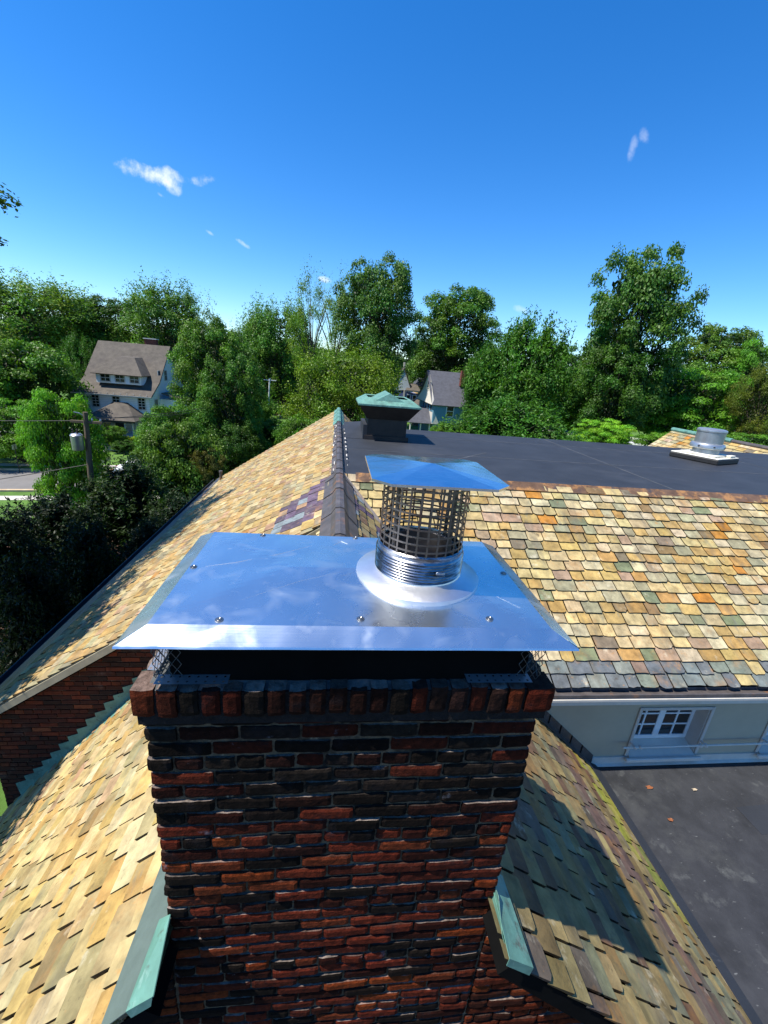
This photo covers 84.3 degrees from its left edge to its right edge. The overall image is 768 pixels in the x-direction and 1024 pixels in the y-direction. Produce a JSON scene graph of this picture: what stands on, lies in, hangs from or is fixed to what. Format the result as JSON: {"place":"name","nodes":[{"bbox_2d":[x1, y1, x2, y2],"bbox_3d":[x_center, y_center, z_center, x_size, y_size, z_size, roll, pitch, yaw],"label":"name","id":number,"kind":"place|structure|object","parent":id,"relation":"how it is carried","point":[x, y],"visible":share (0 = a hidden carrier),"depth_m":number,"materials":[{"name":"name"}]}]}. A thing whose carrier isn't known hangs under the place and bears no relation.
{"place":"outdoors","nodes":[
{"label":"outdoors","id":0,"kind":"place"},
{"bbox_2d":[0,182,22,245],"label":"tree","id":1,"kind":"object","parent":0,"point":[3,203],"visible":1,"depth_m":10.57,"materials":[{"name":"green plant"}]},
{"bbox_2d":[0,470,75,488],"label":"road","id":2,"kind":"structure","parent":0,"point":[23,482],"depth_m":34.48,"materials":[{"name":"grey asphalt"}]},
{"bbox_2d":[114,461,149,470],"bbox_3d":[-21.441,-3.842,37.721,4.510,1.500,1.830,-1,20,-16],"label":"parked car","id":3,"kind":"object","parent":2,"relation":"on","point":[119,466],"visible":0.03,"depth_m":36.73,"materials":[{"name":"white metal"}]},
{"bbox_2d":[0,463,114,466],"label":"sidewalk","id":4,"kind":"structure","parent":0,"point":[6,464],"depth_m":38.28,"materials":[{"name":"grey concrete"}]},
{"bbox_2d":[0,541,126,669],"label":"bare soil","id":5,"kind":"structure","parent":0,"point":[9,621],"depth_m":15.79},
{"bbox_2d":[0,496,70,649],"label":"spruce tree","id":6,"kind":"object","parent":5,"relation":"on","point":[13,531],"visible":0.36,"depth_m":14.87,"materials":[{"name":"green plant"}]},
{"bbox_2d":[9,483,109,576],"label":"spruce tree","id":7,"kind":"object","parent":5,"relation":"on","point":[55,510],"visible":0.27,"depth_m":18.29,"materials":[{"name":"green plant"}]},
{"bbox_2d":[69,411,102,515],"bbox_3d":[-14.225,-0.869,20.845,1.400,7.925,0.710,3,19,-7],"label":"utility pole","id":8,"kind":"object","parent":5,"relation":"on","point":[77,441],"visible":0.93,"depth_m":19.92,"materials":[{"name":"brown wood"}]},
{"bbox_2d":[0,420,82,420],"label":"overhead wire","id":9,"kind":"object","parent":8,"relation":"attached to","point":[45,420],"visible":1,"depth_m":20.00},
{"bbox_2d":[2,464,86,478],"bbox_3d":[-28.046,-0.323,15.776,29.184,2.942,0.036,-3,20,-21],"label":"overhead wire","id":10,"kind":"object","parent":8,"relation":"attached to","point":[43,472],"visible":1,"depth_m":19.99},
{"bbox_2d":[100,382,267,418],"bbox_3d":[-16.092,-12.576,45.252,0.030,1.300,53.503,3,19,-7],"label":"overhead wire","id":11,"kind":"object","parent":8,"relation":"attached to","point":[148,415],"visible":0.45,"depth_m":24.70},
{"bbox_2d":[126,380,263,417],"bbox_3d":[-16.787,-12.418,45.232,0.030,1.700,53.507,2,19,-8],"label":"overhead wire","id":12,"kind":"object","parent":8,"relation":"attached to","point":[163,415],"visible":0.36,"depth_m":27.84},
{"bbox_2d":[47,510,132,613],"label":"spruce tree","id":13,"kind":"object","parent":5,"relation":"on","point":[90,566],"visible":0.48,"depth_m":14.49,"materials":[{"name":"green plant"}]},
{"bbox_2d":[70,449,179,560],"bbox_3d":[-13.418,1.114,22.480,6.108,8.879,5.363,3,19,-7],"label":"tree","id":14,"kind":"object","parent":5,"relation":"on","point":[125,496],"visible":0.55,"depth_m":20.84,"materials":[{"name":"green plant"}]},
{"bbox_2d":[120,511,167,561],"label":"spruce tree","id":15,"kind":"object","parent":5,"relation":"on","point":[145,532],"visible":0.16,"depth_m":17.08,"materials":[{"name":"green plant"}]},
{"bbox_2d":[132,487,196,551],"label":"tree","id":16,"kind":"object","parent":5,"relation":"on","point":[173,509],"visible":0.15,"depth_m":20.65,"materials":[{"name":"green plant"}]},
{"bbox_2d":[0,496,158,499],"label":"sidewalk","id":17,"kind":"structure","parent":0,"point":[11,497],"depth_m":30.49,"materials":[{"name":"grey concrete"}]},
{"bbox_2d":[0,383,763,815],"bbox_3d":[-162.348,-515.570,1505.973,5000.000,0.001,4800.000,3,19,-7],"label":"ground","id":18,"kind":"structure","parent":0,"point":[2,795],"depth_m":37.71,"materials":[{"name":"green plant"}]},
{"bbox_2d":[12,444,19,472],"bbox_3d":[-30.995,-4.501,35.833,0.070,2.400,0.500,3,19,-7],"label":"sign post","id":19,"kind":"object","parent":18,"relation":"on","point":[14,446],"visible":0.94,"depth_m":35.66,"materials":[{"name":"grey metal"}]},
{"bbox_2d":[0,468,50,470],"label":"kerb","id":20,"kind":"structure","parent":18,"relation":"on","point":[25,469],"depth_m":36.79,"materials":[{"name":"grey concrete"}]},
{"bbox_2d":[0,542,73,675],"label":"spruce tree","id":21,"kind":"object","parent":18,"relation":"on","point":[32,616],"visible":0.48,"depth_m":11.82,"materials":[{"name":"green plant"}]},
{"bbox_2d":[0,397,81,461],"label":"tree","id":22,"kind":"object","parent":18,"relation":"on","point":[7,435],"visible":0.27,"depth_m":36.35,"materials":[{"name":"green plant"}]},
{"bbox_2d":[0,338,93,415],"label":"tree","id":23,"kind":"object","parent":18,"relation":"on","point":[35,364],"visible":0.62,"depth_m":43.12,"materials":[{"name":"green plant"}]},
{"bbox_2d":[13,386,110,510],"bbox_3d":[-20.514,-1.827,28.111,4.815,12.547,4.743,18,23,34],"label":"tree","id":24,"kind":"object","parent":18,"relation":"on","point":[33,425],"visible":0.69,"depth_m":26.42,"materials":[{"name":"green plant"}]},
{"bbox_2d":[0,266,133,400],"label":"tree","id":25,"kind":"object","parent":18,"relation":"on","point":[52,300],"visible":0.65,"depth_m":61.92,"materials":[{"name":"green plant"}]},
{"bbox_2d":[50,328,94,396],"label":"tree","id":26,"kind":"object","parent":18,"relation":"on","point":[79,353],"visible":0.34,"depth_m":57.24,"materials":[{"name":"green plant"}]},
{"bbox_2d":[0,489,153,491],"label":"kerb","id":27,"kind":"structure","parent":18,"relation":"on","point":[17,490],"depth_m":31.70,"materials":[{"name":"grey concrete"}]},
{"bbox_2d":[58,293,155,354],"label":"tree","id":28,"kind":"object","parent":18,"relation":"on","point":[109,306],"visible":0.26,"depth_m":69.17,"materials":[{"name":"green plant"}]},
{"bbox_2d":[101,425,127,446],"bbox_3d":[-29.500,-7.766,46.296,2.772,3.463,3.135,3,19,-7],"label":"shrub","id":29,"kind":"object","parent":18,"relation":"on","point":[113,434],"visible":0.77,"depth_m":45.58,"materials":[{"name":"green plant"}]},
{"bbox_2d":[110,439,135,452],"bbox_3d":[-28.066,-6.926,45.695,2.546,1.762,2.436,3,19,-7],"label":"shrub","id":30,"kind":"object","parent":18,"relation":"on","point":[127,445],"visible":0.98,"depth_m":45.11,"materials":[{"name":"green plant"}]},
{"bbox_2d":[126,436,135,446],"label":"shrub","id":31,"kind":"object","parent":18,"relation":"on","point":[130,438],"visible":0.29,"depth_m":46.92,"materials":[{"name":"green plant"}]},
{"bbox_2d":[70,338,193,450],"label":"white house","id":32,"kind":"structure","parent":18,"relation":"on","point":[124,379],"depth_m":50.27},
{"bbox_2d":[90,394,100,406],"bbox_3d":[-33.518,-12.943,49.311,0.900,1.430,0.090,3,19,-7],"label":"window","id":33,"kind":"structure","parent":32,"relation":"in","point":[95,399],"depth_m":49.34,"materials":[{"name":"black glass"}]},
{"bbox_2d":[103,422,110,427],"bbox_3d":[-32.796,-10.472,50.254,0.880,1.280,0.090,3,19,-7],"label":"window","id":34,"kind":"structure","parent":32,"relation":"in","point":[105,424],"depth_m":50.30,"materials":[{"name":"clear glass"}]},
{"bbox_2d":[111,396,119,401],"bbox_3d":[-31.287,-12.843,49.586,0.900,1.430,0.090,3,19,-7],"label":"window","id":35,"kind":"structure","parent":32,"relation":"in","point":[114,398],"depth_m":49.48,"materials":[{"name":"black glass"}]},
{"bbox_2d":[116,423,123,427],"bbox_3d":[-31.353,-10.484,50.422,1.000,1.750,0.055,3,19,-7],"label":"door","id":36,"kind":"structure","parent":32,"relation":"in","point":[121,425],"depth_m":50.44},
{"bbox_2d":[137,398,145,409],"bbox_3d":[-28.511,-12.720,49.927,0.900,1.430,0.090,3,19,-7],"label":"window","id":37,"kind":"structure","parent":32,"relation":"in","point":[141,402],"depth_m":49.93,"materials":[{"name":"black glass"}]},
{"bbox_2d":[164,370,167,380],"bbox_3d":[-27.944,-17.473,54.298,0.090,1.280,0.880,3,19,-7],"label":"window","id":38,"kind":"structure","parent":32,"relation":"in","point":[165,371],"depth_m":54.27,"materials":[{"name":"black glass"}]},
{"bbox_2d":[101,266,214,361],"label":"tree","id":39,"kind":"object","parent":18,"relation":"on","point":[160,308],"visible":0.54,"depth_m":65.18,"materials":[{"name":"green plant"}]},
{"bbox_2d":[133,403,210,468],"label":"tree","id":40,"kind":"object","parent":18,"relation":"on","point":[149,422],"visible":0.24,"depth_m":35.08,"materials":[{"name":"green plant"}]},
{"bbox_2d":[129,417,227,512],"bbox_3d":[-12.783,-0.875,27.067,5.906,10.233,5.650,-5,21,-27],"label":"tree","id":41,"kind":"object","parent":18,"relation":"on","point":[170,452],"visible":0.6,"depth_m":24.96,"materials":[{"name":"green plant"}]},
{"bbox_2d":[185,446,227,493],"bbox_3d":[-10.875,-1.212,26.111,2.420,5.726,2.315,3,19,-7],"label":"shrub","id":42,"kind":"object","parent":18,"relation":"on","point":[216,467],"visible":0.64,"depth_m":25.06,"materials":[{"name":"green plant"}]},
{"bbox_2d":[165,313,251,425],"bbox_3d":[-16.833,-10.616,41.434,7.760,16.260,8.048,3,19,-7],"label":"tree","id":43,"kind":"object","parent":18,"relation":"on","point":[195,339],"visible":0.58,"depth_m":38.80,"materials":[{"name":"green plant"}]},
{"bbox_2d":[174,320,264,391],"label":"tree","id":44,"kind":"object","parent":18,"relation":"on","point":[250,350],"visible":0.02,"depth_m":63.02,"materials":[{"name":"green plant"}]},
{"bbox_2d":[190,349,267,469],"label":"tree","id":45,"kind":"object","parent":18,"relation":"on","point":[237,396],"visible":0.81,"depth_m":36.46,"materials":[{"name":"green plant"}]},
{"bbox_2d":[208,423,264,474],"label":"tree","id":46,"kind":"object","parent":18,"relation":"on","point":[234,444],"visible":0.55,"depth_m":35.90,"materials":[{"name":"green plant"}]},
{"bbox_2d":[229,317,271,385],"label":"tree","id":47,"kind":"object","parent":18,"relation":"on","point":[251,339],"visible":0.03,"depth_m":92.97,"materials":[{"name":"green plant"}]},
{"bbox_2d":[236,387,278,423],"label":"tree","id":48,"kind":"object","parent":18,"relation":"on","point":[267,412],"visible":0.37,"depth_m":61.83,"materials":[{"name":"green plant"}]},
{"bbox_2d":[263,378,275,403],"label":"utility pole","id":49,"kind":"object","parent":18,"relation":"on","point":[269,380],"visible":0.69,"depth_m":70.53,"materials":[{"name":"grey wood"}]},
{"bbox_2d":[257,417,282,451],"bbox_3d":[-12.162,-5.770,43.571,7.622,7.894,7.294,3,19,-7],"label":"shrub","id":50,"kind":"object","parent":18,"relation":"on","point":[269,428],"visible":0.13,"depth_m":41.47,"materials":[{"name":"green plant"}]},
{"bbox_2d":[237,285,311,408],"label":"tree","id":51,"kind":"object","parent":18,"relation":"on","point":[262,325],"visible":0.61,"depth_m":80.99,"materials":[{"name":"green plant"}]},
{"bbox_2d":[271,412,319,444],"bbox_3d":[-6.601,-3.934,36.117,5.478,8.841,5.727,-8,23,-34],"label":"shrub","id":52,"kind":"object","parent":18,"relation":"on","point":[285,430],"visible":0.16,"depth_m":34.31,"materials":[{"name":"green plant"}]},
{"bbox_2d":[281,386,317,414],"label":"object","id":53,"kind":"structure","parent":18,"relation":"on","point":[297,402],"depth_m":91.40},
{"bbox_2d":[263,341,338,388],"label":"tree","id":54,"kind":"object","parent":18,"relation":"on","point":[295,369],"visible":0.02,"depth_m":97.12,"materials":[{"name":"green plant"}]},
{"bbox_2d":[281,254,339,415],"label":"tree","id":55,"kind":"object","parent":18,"relation":"on","point":[300,315],"visible":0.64,"depth_m":74.66,"materials":[{"name":"green plant"}]},
{"bbox_2d":[292,259,362,381],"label":"tree","id":56,"kind":"object","parent":18,"relation":"on","point":[330,324],"visible":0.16,"depth_m":79.32,"materials":[{"name":"green plant"}]},
{"bbox_2d":[265,336,405,423],"bbox_3d":[-5.664,-11.349,50.866,16.403,18.387,17.463,3,19,-7],"label":"tree","id":57,"kind":"object","parent":18,"relation":"on","point":[332,395],"visible":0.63,"depth_m":46.47,"materials":[{"name":"green plant"}]},
{"bbox_2d":[332,250,419,393],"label":"tree","id":58,"kind":"object","parent":18,"relation":"on","point":[377,311],"visible":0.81,"depth_m":69.95,"materials":[{"name":"green plant"}]},
{"bbox_2d":[0,313,763,426],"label":"distant woodland","id":59,"kind":"object","parent":18,"relation":"on","point":[406,360],"visible":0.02,"depth_m":139.58,"materials":[{"name":"green plant"}]},
{"bbox_2d":[413,378,423,399],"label":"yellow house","id":60,"kind":"structure","parent":18,"relation":"on","point":[418,383],"depth_m":94.82,"materials":[{"name":"grey"}]},
{"bbox_2d":[401,350,457,382],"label":"tree","id":61,"kind":"object","parent":18,"relation":"on","point":[408,376],"visible":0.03,"depth_m":105.24,"materials":[{"name":"green plant"}]},
{"bbox_2d":[429,422,447,431],"bbox_3d":[8.807,-9.781,61.308,4.565,6.451,4.773,-9,23,-36],"label":"shrub","id":62,"kind":"object","parent":18,"relation":"on","point":[438,429],"visible":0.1,"depth_m":60.27,"materials":[{"name":"green plant"}]},
{"bbox_2d":[407,282,504,381],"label":"tree","id":63,"kind":"object","parent":18,"relation":"on","point":[444,334],"visible":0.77,"depth_m":87.95,"materials":[{"name":"green plant"}]},
{"bbox_2d":[459,335,505,422],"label":"tree","id":64,"kind":"object","parent":18,"relation":"on","point":[464,380],"visible":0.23,"depth_m":64.94,"materials":[{"name":"green plant"}]},
{"bbox_2d":[437,389,593,441],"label":"tree","id":65,"kind":"object","parent":18,"relation":"on","point":[497,419],"visible":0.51,"depth_m":42.80,"materials":[{"name":"green plant"}]},
{"bbox_2d":[462,304,591,429],"bbox_3d":[21.299,-15.524,65.332,19.180,30.683,20.051,3,19,-7],"label":"tree","id":66,"kind":"object","parent":18,"relation":"on","point":[531,372],"visible":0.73,"depth_m":60.76,"materials":[{"name":"green plant"}]},
{"bbox_2d":[542,344,582,427],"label":"tree","id":67,"kind":"object","parent":18,"relation":"on","point":[574,358],"visible":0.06,"depth_m":95.83,"materials":[{"name":"green plant"}]},
{"bbox_2d":[558,395,580,433],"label":"tree","id":68,"kind":"object","parent":18,"relation":"on","point":[565,419],"visible":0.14,"depth_m":71.89,"materials":[{"name":"green plant"}]},
{"bbox_2d":[571,418,637,444],"bbox_3d":[26.899,-8.056,53.251,7.197,7.344,7.305,-12,25,-41],"label":"shrub","id":69,"kind":"object","parent":18,"relation":"on","point":[605,432],"visible":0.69,"depth_m":51.20,"materials":[{"name":"green plant"}]},
{"bbox_2d":[567,336,666,443],"bbox_3d":[31.594,-12.570,60.739,12.599,23.699,11.657,18,23,33],"label":"tree","id":70,"kind":"object","parent":18,"relation":"on","point":[632,399],"visible":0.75,"depth_m":57.15,"materials":[{"name":"green plant"}]},
{"bbox_2d":[570,240,709,422],"bbox_3d":[35.104,-17.076,63.314,15.447,41.285,15.643,7,19,7],"label":"tree","id":71,"kind":"object","parent":18,"relation":"on","point":[653,287],"visible":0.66,"depth_m":56.64,"materials":[{"name":"green plant"}]},
{"bbox_2d":[630,432,669,445],"bbox_3d":[32.679,-6.177,50.372,7.305,6.594,7.030,3,19,-7],"label":"shrub","id":72,"kind":"object","parent":18,"relation":"on","point":[648,439],"visible":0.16,"depth_m":49.86,"materials":[{"name":"green plant"}]},
{"bbox_2d":[635,366,760,435],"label":"tree","id":73,"kind":"object","parent":18,"relation":"on","point":[687,416],"visible":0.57,"depth_m":60.98,"materials":[{"name":"green plant"}]},
{"bbox_2d":[666,322,767,422],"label":"tree","id":74,"kind":"object","parent":18,"relation":"on","point":[712,344],"visible":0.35,"depth_m":85.23,"materials":[{"name":"green plant"}]},
{"bbox_2d":[706,337,767,427],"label":"tree","id":75,"kind":"object","parent":18,"relation":"on","point":[749,357],"visible":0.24,"depth_m":81.03,"materials":[{"name":"green plant"}]},
{"bbox_2d":[722,361,767,435],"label":"tree","id":76,"kind":"object","parent":18,"relation":"on","point":[758,415],"visible":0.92,"depth_m":55.70,"materials":[{"name":"green plant"}]},
{"bbox_2d":[726,432,767,445],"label":"shrub","id":77,"kind":"object","parent":18,"relation":"on","point":[760,439],"visible":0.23,"depth_m":45.55,"materials":[{"name":"green plant"}]},
{"bbox_2d":[0,407,767,1023],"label":"slate roofed building","id":78,"kind":"structure","parent":0,"point":[640,571],"depth_m":5.24,"materials":[{"name":"beige stone"}]},
{"bbox_2d":[129,649,554,1023],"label":"brick chimney","id":79,"kind":"object","parent":78,"relation":"on","point":[332,851],"visible":0.85,"depth_m":1.70,"materials":[{"name":"brick"}]},
{"bbox_2d":[112,532,578,683],"bbox_3d":[-0.121,0.354,1.789,1.499,0.259,0.868,3,19,-7],"label":"chimney cap","id":80,"kind":"object","parent":79,"relation":"on","point":[219,607],"visible":0.82,"depth_m":1.48,"materials":[{"name":"metal"}]},
{"bbox_2d":[356,454,509,606],"bbox_3d":[0.155,0.081,1.723,0.515,0.564,0.526,3,19,-7],"label":"flue cap","id":81,"kind":"object","parent":80,"relation":"on","point":[419,565],"visible":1,"depth_m":1.59,"materials":[{"name":"metal"}]},
{"bbox_2d":[344,391,421,441],"bbox_3d":[-0.105,-2.427,10.484,1.695,1.089,1.896,3,19,-7],"label":"copper chimney hood","id":82,"kind":"object","parent":78,"relation":"on","point":[388,416],"visible":1,"depth_m":9.91,"materials":[{"name":"teal metal"}]},
{"bbox_2d":[624,707,715,762],"bbox_3d":[3.820,2.940,5.764,1.120,0.860,0.301,3,19,-7],"label":"window","id":83,"kind":"structure","parent":78,"relation":"in","point":[654,726],"depth_m":5.86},
{"bbox_2d":[669,427,738,464],"bbox_3d":[8.510,-1.780,11.154,1.160,0.830,1.160,-6,22,-30],"label":"exhaust fan","id":84,"kind":"object","parent":78,"relation":"on","point":[707,445],"visible":1,"depth_m":10.90,"materials":[{"name":"metal"}]},
{"bbox_2d":[755,724,767,758],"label":"window","id":85,"kind":"structure","parent":78,"relation":"in","point":[762,750],"depth_m":5.96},
{"bbox_2d":[0,0,767,372],"label":"sky","id":86,"kind":"structure","parent":0,"point":[505,148],"materials":[{"name":"blue"}]},
{"bbox_2d":[393,362,419,421],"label":"grey gabled house","id":87,"kind":"structure","parent":0,"point":[411,389],"depth_m":91.54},
{"bbox_2d":[411,399,419,425],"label":"garage","id":88,"kind":"structure","parent":0,"point":[417,403],"depth_m":88.66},
{"bbox_2d":[406,370,469,430],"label":"blue house","id":89,"kind":"structure","parent":0,"point":[440,396],"depth_m":70.34,"materials":[{"name":"grey"}]},
{"bbox_2d":[446,407,453,416],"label":"window","id":90,"kind":"structure","parent":89,"relation":"in","point":[449,410],"depth_m":68.90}
]}

